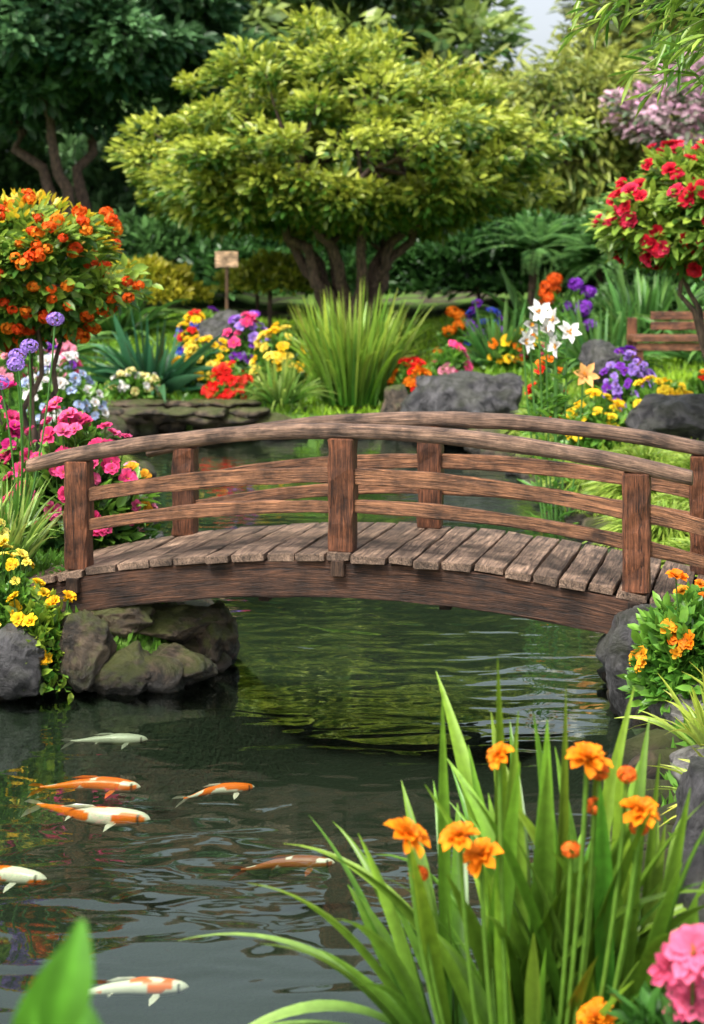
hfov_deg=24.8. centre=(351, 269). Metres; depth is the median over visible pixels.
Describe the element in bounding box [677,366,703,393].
mixed flower bush
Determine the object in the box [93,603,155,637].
mossy rock
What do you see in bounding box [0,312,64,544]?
allium plant
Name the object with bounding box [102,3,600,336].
ornamental tree
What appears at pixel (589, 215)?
dark shrub
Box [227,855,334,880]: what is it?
koi fish
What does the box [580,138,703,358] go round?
red flowering tree
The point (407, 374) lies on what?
orange flower bush
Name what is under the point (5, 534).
yellow flower bush
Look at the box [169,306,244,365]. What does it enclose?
mixed flower bush
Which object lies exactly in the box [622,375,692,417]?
yellow flower bush
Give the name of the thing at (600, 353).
boulder
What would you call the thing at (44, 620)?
yellow flower bush
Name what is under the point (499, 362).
mixed flower bush
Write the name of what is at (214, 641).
mossy rock
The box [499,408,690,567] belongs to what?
grass mounds
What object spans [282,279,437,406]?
ornamental grass
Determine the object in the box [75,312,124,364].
strap leaf plant
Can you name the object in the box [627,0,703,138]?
broadleaf tree
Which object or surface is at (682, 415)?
boulder
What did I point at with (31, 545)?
strap leaf plant
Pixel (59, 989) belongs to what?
leafy plant
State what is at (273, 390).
spider plant
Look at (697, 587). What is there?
orange flower bush
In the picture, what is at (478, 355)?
strap leaf plant
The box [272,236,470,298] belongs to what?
dark shrub
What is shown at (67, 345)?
pink flower bush
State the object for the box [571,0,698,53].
broadleaf tree
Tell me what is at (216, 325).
boulder
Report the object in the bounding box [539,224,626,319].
palm plant
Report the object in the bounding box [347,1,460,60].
broadleaf tree
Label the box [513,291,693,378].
strap leaf plant
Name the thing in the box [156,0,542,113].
broadleaf tree
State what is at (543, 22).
sky
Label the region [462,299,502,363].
blue flower bush
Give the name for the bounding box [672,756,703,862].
boulder
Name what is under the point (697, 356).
strap leaf plant
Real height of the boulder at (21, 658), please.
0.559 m
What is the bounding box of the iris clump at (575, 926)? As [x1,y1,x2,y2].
[178,657,703,1023]
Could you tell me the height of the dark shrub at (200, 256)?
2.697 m
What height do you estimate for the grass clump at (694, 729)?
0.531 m
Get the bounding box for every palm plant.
[466,214,595,313]
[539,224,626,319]
[573,178,637,258]
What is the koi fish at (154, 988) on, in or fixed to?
on the pond water
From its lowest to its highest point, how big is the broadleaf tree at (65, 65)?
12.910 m
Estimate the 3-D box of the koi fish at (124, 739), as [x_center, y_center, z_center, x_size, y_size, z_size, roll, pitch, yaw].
[-1.565,2.967,10.099,0.552,0.088,0.160,0,0,-2]
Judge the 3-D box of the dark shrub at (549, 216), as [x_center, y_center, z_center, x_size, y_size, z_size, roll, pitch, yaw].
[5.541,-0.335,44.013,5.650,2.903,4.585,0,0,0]
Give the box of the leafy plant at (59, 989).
[11,919,100,1023]
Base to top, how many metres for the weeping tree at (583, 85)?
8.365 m
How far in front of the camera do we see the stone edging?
10.97 m
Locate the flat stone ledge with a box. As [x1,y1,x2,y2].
[93,398,270,424]
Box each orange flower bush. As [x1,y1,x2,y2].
[94,461,161,548]
[381,357,431,401]
[432,306,472,363]
[519,355,569,436]
[536,273,571,354]
[616,568,703,714]
[671,579,703,606]
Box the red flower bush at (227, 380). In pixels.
[201,360,256,409]
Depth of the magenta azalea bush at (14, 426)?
13.51 m
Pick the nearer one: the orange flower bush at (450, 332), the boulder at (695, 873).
the boulder at (695, 873)
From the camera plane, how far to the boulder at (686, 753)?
8.53 m
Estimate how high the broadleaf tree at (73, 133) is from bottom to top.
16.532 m
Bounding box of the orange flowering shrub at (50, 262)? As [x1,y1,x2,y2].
[0,188,163,451]
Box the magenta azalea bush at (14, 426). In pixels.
[0,381,64,548]
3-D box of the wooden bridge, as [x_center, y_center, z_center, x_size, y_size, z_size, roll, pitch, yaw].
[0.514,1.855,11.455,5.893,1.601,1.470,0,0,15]
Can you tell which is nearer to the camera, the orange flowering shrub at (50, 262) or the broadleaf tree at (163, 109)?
the orange flowering shrub at (50, 262)
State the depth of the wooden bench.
27.97 m
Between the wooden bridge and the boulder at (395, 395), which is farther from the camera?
the boulder at (395, 395)
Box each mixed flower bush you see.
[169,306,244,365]
[481,329,549,370]
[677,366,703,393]
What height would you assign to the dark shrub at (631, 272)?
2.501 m
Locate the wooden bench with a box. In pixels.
[626,312,703,393]
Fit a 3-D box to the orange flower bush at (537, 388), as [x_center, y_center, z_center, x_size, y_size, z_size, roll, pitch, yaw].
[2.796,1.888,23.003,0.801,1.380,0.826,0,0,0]
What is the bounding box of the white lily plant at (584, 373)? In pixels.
[517,299,599,538]
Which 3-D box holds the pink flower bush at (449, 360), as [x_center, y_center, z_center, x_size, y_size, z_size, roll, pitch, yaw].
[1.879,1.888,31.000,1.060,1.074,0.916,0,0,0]
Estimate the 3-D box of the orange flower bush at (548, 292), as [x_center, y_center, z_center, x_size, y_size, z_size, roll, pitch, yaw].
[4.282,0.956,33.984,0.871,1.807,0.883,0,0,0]
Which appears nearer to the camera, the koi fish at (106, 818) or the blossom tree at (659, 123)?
the koi fish at (106, 818)
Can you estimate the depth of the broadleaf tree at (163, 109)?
62.37 m
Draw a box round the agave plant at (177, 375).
[57,306,256,401]
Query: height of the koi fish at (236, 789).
0.079 m
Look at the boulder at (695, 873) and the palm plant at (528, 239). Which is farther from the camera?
the palm plant at (528, 239)
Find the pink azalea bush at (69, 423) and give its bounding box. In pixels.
[0,396,161,555]
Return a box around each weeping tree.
[373,50,507,113]
[447,21,699,219]
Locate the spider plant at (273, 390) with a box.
[233,351,339,412]
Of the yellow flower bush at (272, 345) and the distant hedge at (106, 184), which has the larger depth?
the distant hedge at (106, 184)
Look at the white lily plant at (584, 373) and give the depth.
17.99 m
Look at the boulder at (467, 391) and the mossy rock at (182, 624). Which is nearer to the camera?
the mossy rock at (182, 624)
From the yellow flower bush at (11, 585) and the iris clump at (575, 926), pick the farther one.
the yellow flower bush at (11, 585)
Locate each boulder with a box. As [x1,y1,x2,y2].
[0,623,55,700]
[85,575,185,613]
[148,531,164,538]
[197,309,256,356]
[380,384,408,411]
[400,370,522,446]
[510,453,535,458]
[578,339,626,387]
[595,603,668,729]
[624,393,703,440]
[648,677,703,725]
[669,744,703,784]
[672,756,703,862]
[676,837,703,923]
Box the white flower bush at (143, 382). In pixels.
[102,367,169,399]
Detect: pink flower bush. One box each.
[4,340,84,387]
[430,340,472,375]
[605,924,703,1023]
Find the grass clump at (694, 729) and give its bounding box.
[617,663,703,826]
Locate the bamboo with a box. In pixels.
[556,0,703,119]
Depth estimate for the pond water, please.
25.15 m
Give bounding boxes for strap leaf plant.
[0,471,62,574]
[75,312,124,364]
[82,254,207,344]
[422,298,561,372]
[475,263,620,339]
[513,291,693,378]
[565,261,703,346]
[633,285,703,367]
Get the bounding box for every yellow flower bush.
[0,500,24,594]
[0,535,42,627]
[4,578,76,704]
[172,335,235,397]
[246,322,309,387]
[559,388,633,449]
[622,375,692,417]
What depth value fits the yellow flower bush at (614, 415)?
21.34 m
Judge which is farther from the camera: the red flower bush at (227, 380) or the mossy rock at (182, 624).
the red flower bush at (227, 380)
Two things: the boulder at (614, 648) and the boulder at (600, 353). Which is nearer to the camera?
the boulder at (614, 648)
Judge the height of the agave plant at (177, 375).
2.074 m
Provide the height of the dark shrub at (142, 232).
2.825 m
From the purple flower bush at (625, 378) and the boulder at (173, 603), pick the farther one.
the purple flower bush at (625, 378)
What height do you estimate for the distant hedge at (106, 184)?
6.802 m
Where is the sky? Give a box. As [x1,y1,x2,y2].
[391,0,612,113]
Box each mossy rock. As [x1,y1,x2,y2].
[55,609,116,692]
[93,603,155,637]
[93,640,151,702]
[135,603,227,643]
[151,643,217,687]
[195,600,239,662]
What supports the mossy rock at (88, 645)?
in the pond water
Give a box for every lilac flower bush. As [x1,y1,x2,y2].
[0,339,76,414]
[1,351,122,438]
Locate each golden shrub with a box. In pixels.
[112,252,213,316]
[210,247,313,328]
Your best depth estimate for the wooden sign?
33.42 m
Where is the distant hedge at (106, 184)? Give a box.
[0,85,692,250]
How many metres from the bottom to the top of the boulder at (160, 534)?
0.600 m
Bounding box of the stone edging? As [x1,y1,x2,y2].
[0,412,682,917]
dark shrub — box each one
[83,206,245,302]
[176,231,331,311]
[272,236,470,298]
[384,214,583,309]
[454,207,595,299]
[562,199,604,278]
[587,252,703,314]
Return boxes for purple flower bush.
[220,310,270,376]
[557,278,602,355]
[594,345,655,415]
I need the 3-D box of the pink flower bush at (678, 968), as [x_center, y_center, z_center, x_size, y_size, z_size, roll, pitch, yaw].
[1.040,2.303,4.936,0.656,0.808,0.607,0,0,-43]
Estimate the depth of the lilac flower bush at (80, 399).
21.82 m
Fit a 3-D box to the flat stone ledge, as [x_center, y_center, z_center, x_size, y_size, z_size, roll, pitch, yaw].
[-3.241,2.505,28.245,3.642,0.429,1.394,0,0,0]
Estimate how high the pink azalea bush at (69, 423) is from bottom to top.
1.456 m
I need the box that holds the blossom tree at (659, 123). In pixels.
[598,45,703,157]
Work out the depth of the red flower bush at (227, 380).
28.69 m
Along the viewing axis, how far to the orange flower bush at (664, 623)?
9.61 m
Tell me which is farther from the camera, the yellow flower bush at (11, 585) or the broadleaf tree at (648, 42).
the broadleaf tree at (648, 42)
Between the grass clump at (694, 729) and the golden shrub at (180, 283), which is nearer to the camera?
the grass clump at (694, 729)
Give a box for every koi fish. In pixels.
[0,865,46,892]
[21,799,149,831]
[27,775,140,798]
[61,733,147,748]
[91,977,188,1005]
[172,782,254,807]
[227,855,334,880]
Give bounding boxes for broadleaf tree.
[0,0,281,240]
[41,109,172,154]
[56,0,430,143]
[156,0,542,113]
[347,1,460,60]
[536,0,703,109]
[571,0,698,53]
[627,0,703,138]
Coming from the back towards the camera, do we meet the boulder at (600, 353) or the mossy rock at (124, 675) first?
the boulder at (600, 353)
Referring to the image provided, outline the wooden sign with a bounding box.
[215,251,237,309]
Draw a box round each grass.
[0,308,703,1023]
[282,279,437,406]
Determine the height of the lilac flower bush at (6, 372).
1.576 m
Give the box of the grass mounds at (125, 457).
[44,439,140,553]
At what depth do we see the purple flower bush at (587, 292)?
34.19 m
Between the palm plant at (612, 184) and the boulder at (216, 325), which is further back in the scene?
the palm plant at (612, 184)
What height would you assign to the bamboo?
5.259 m
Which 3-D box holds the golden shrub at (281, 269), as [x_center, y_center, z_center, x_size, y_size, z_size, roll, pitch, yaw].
[-2.028,0.592,39.041,2.872,2.316,1.932,0,0,0]
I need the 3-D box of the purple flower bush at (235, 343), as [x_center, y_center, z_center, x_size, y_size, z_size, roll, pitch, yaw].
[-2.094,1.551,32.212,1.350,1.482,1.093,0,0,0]
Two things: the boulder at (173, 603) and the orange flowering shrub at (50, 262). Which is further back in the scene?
the orange flowering shrub at (50, 262)
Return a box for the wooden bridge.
[21,411,703,633]

